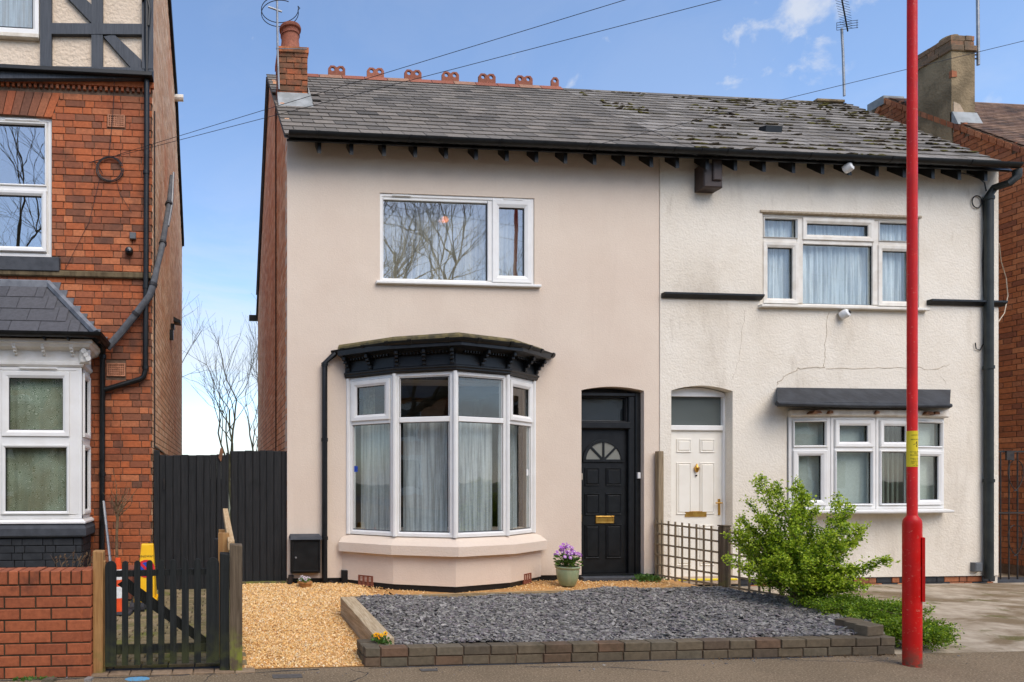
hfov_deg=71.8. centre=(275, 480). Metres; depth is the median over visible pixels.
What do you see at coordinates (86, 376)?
bay side window
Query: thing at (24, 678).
kerb weeds
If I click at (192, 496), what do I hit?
side gate
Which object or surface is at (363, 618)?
timber sleeper
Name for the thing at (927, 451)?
bow window
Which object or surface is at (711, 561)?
trellis fence
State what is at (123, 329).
lagged pipe
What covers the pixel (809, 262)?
window
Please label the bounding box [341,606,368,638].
timber sleeper
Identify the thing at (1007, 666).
pavement
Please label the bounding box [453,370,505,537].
bay window
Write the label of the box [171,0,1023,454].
sky
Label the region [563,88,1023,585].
white rendered house
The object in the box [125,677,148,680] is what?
blue paint mark
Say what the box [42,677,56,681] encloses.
stone fragment
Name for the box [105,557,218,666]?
picket gate
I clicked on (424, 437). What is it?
bay window
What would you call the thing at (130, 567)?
plant trough
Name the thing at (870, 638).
brick edging
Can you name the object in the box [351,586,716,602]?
edging board
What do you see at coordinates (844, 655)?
edge litter
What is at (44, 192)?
window
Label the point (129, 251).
security camera
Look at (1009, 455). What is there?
iron gate
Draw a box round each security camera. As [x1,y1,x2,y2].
[125,247,132,255]
[838,309,850,318]
[842,162,854,173]
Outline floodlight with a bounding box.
[170,317,180,339]
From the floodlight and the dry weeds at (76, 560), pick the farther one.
the floodlight
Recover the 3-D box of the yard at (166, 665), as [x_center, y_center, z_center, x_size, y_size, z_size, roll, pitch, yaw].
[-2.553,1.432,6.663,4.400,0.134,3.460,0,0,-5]
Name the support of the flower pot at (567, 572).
on the path base
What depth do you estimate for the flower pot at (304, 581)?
8.06 m
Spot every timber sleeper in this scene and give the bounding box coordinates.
[340,597,393,644]
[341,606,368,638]
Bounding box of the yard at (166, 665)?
[106,586,246,670]
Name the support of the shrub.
on the bed base
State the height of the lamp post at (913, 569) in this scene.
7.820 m
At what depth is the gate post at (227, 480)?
8.27 m
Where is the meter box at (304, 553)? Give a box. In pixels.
[289,534,321,572]
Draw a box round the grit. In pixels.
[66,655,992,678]
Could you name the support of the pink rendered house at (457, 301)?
on the ground at (229, 585)
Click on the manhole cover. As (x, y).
(286, 675)
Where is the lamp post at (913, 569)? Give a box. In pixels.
[902,0,924,667]
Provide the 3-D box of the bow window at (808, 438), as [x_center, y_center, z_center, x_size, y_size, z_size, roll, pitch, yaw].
[7.219,-0.241,8.868,0.511,1.245,0.156,0,0,8]
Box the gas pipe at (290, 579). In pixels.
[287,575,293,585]
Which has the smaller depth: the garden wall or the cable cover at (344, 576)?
the garden wall
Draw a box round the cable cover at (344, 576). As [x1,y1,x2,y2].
[341,570,347,584]
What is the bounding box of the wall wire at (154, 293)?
[154,111,154,447]
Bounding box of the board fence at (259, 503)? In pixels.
[231,450,286,584]
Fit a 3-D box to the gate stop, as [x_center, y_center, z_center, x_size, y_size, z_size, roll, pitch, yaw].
[-1.315,1.046,5.024,0.013,0.869,0.050,0,0,-5]
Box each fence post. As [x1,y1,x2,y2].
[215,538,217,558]
[230,543,241,671]
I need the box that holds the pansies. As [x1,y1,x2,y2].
[371,631,391,644]
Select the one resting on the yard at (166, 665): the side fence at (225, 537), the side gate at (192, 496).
the side fence at (225, 537)
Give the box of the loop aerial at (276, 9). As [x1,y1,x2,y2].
[261,0,306,89]
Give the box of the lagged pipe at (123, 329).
[107,172,174,349]
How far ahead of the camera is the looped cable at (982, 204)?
9.08 m
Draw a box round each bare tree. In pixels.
[182,290,223,376]
[182,300,257,521]
[198,333,257,450]
[234,293,257,381]
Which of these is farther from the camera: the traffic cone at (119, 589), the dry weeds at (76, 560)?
the traffic cone at (119, 589)
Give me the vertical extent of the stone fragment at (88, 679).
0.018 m
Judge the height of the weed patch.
0.128 m
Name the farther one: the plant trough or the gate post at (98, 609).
the plant trough
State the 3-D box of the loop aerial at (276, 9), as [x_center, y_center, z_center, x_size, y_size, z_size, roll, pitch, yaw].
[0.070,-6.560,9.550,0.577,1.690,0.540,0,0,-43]
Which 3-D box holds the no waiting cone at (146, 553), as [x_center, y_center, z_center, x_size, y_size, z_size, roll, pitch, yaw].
[-1.435,1.055,7.223,0.318,0.710,0.508,0,0,-5]
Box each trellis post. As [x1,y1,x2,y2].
[655,451,663,580]
[719,526,729,587]
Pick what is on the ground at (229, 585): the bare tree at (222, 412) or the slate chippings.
the bare tree at (222, 412)
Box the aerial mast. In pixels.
[975,0,979,65]
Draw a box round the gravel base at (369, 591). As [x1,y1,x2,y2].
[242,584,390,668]
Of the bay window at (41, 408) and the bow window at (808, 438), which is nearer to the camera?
the bay window at (41, 408)
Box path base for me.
[386,579,695,594]
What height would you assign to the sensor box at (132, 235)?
0.082 m
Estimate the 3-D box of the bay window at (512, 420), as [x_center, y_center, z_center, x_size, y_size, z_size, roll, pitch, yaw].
[3.043,-0.315,8.406,0.734,1.990,0.280,0,0,-44]
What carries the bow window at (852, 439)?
in the white rendered house at (782, 239)
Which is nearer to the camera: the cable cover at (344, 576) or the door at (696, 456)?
the cable cover at (344, 576)
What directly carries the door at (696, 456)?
in the white rendered house at (782, 239)
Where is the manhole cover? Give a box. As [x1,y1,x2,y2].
[272,674,302,678]
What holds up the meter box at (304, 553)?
attached to the pink rendered house at (457, 301)
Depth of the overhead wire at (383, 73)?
6.81 m
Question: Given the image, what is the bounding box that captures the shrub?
[720,471,900,604]
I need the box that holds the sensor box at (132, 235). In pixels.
[130,232,135,239]
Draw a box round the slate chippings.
[355,586,884,644]
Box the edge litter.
[713,654,895,659]
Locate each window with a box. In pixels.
[0,0,39,35]
[0,116,51,256]
[0,366,82,518]
[82,368,90,517]
[346,374,391,535]
[376,193,540,287]
[392,371,452,537]
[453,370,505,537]
[498,375,532,535]
[758,214,929,311]
[787,417,829,508]
[830,417,874,508]
[875,417,905,508]
[918,418,943,508]
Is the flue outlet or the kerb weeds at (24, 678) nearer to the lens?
the kerb weeds at (24, 678)
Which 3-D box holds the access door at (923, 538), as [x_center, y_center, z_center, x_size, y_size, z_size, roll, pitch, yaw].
[5.143,0.704,5.191,0.018,0.508,0.090,0,0,34]
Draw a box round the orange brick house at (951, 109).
[867,34,1023,575]
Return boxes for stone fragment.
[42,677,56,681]
[84,676,93,681]
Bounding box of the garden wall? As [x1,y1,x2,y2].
[0,566,92,678]
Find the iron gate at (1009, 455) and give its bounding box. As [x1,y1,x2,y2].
[997,451,1023,582]
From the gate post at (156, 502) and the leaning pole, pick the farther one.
the gate post at (156, 502)
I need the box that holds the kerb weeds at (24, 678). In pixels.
[12,676,53,681]
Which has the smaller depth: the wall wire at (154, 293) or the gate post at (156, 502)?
the gate post at (156, 502)
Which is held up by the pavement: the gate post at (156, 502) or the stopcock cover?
the stopcock cover
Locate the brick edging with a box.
[357,617,894,666]
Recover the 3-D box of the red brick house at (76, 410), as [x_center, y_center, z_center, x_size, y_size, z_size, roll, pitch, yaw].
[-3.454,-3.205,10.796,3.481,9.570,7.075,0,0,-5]
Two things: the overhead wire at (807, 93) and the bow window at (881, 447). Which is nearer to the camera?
the overhead wire at (807, 93)
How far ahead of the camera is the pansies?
5.32 m
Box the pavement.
[0,651,1023,681]
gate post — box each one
[93,550,104,672]
[154,450,159,589]
[220,552,228,669]
[226,453,228,512]
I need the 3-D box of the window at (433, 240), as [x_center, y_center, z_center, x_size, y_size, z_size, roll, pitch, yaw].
[2.374,-3.124,8.617,2.195,1.182,0.338,0,0,-5]
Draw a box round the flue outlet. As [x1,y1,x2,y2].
[174,94,183,101]
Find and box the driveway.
[733,573,1023,653]
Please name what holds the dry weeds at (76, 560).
on the garden wall
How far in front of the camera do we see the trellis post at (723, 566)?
7.70 m
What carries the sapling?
in the plant trough
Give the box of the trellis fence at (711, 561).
[654,519,787,597]
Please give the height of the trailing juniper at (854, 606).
0.360 m
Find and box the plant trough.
[128,565,133,598]
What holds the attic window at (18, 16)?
in the red brick house at (76, 410)
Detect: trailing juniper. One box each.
[782,591,935,622]
[871,613,964,651]
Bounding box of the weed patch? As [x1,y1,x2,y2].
[632,572,667,581]
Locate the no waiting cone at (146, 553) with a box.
[130,543,157,611]
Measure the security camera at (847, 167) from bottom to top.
0.131 m
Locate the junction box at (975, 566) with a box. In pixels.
[970,562,981,571]
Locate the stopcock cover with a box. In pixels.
[420,668,437,670]
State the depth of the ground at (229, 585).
5.76 m
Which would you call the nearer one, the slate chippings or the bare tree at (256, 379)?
the slate chippings
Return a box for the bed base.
[367,597,855,643]
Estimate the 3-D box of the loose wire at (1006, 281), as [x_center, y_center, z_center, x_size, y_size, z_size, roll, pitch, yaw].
[10.561,-2.805,9.483,0.797,1.121,0.034,0,0,-36]
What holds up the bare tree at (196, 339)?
on the ground at (229, 585)
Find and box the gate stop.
[104,560,105,671]
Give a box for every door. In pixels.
[292,540,319,571]
[582,429,626,572]
[671,431,722,576]
[922,537,924,601]
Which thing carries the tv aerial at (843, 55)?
attached to the white rendered house at (782, 239)
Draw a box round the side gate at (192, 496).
[159,448,225,589]
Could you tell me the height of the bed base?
0.135 m
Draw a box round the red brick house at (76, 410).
[0,0,183,567]
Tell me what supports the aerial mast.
attached to the orange brick house at (951, 109)
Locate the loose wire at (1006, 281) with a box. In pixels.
[998,243,1007,321]
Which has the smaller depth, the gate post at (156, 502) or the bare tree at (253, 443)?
the gate post at (156, 502)
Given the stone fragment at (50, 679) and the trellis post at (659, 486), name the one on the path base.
the trellis post at (659, 486)
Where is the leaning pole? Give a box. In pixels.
[102,501,111,560]
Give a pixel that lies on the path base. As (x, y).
(672, 583)
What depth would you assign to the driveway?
7.33 m
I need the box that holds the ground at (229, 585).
[193,500,362,670]
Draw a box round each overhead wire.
[117,0,623,154]
[119,0,719,155]
[571,41,1021,150]
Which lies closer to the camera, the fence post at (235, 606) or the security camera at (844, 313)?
the fence post at (235, 606)
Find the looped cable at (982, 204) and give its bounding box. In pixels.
[961,173,986,349]
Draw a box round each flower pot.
[297,575,311,587]
[553,542,582,586]
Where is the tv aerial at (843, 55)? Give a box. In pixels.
[835,0,857,96]
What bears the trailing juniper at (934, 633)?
on the driveway
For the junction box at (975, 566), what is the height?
0.125 m
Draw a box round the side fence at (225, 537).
[218,508,234,656]
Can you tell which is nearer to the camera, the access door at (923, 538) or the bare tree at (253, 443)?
the access door at (923, 538)
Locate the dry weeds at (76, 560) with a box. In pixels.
[51,550,107,567]
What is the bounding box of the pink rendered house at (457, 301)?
[249,21,701,594]
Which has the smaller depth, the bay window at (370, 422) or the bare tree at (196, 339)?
the bay window at (370, 422)
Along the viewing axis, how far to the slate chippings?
6.18 m
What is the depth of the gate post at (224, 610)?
5.04 m
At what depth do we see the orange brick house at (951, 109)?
10.11 m
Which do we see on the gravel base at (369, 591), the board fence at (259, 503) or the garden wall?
the board fence at (259, 503)
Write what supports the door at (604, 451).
in the pink rendered house at (457, 301)
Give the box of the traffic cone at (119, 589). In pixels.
[115,558,132,615]
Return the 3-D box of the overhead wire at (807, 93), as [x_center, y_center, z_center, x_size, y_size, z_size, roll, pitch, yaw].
[12.199,-5.968,7.603,16.994,3.473,0.007,0,0,5]
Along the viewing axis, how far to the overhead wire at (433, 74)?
6.87 m
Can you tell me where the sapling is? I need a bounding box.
[103,465,142,557]

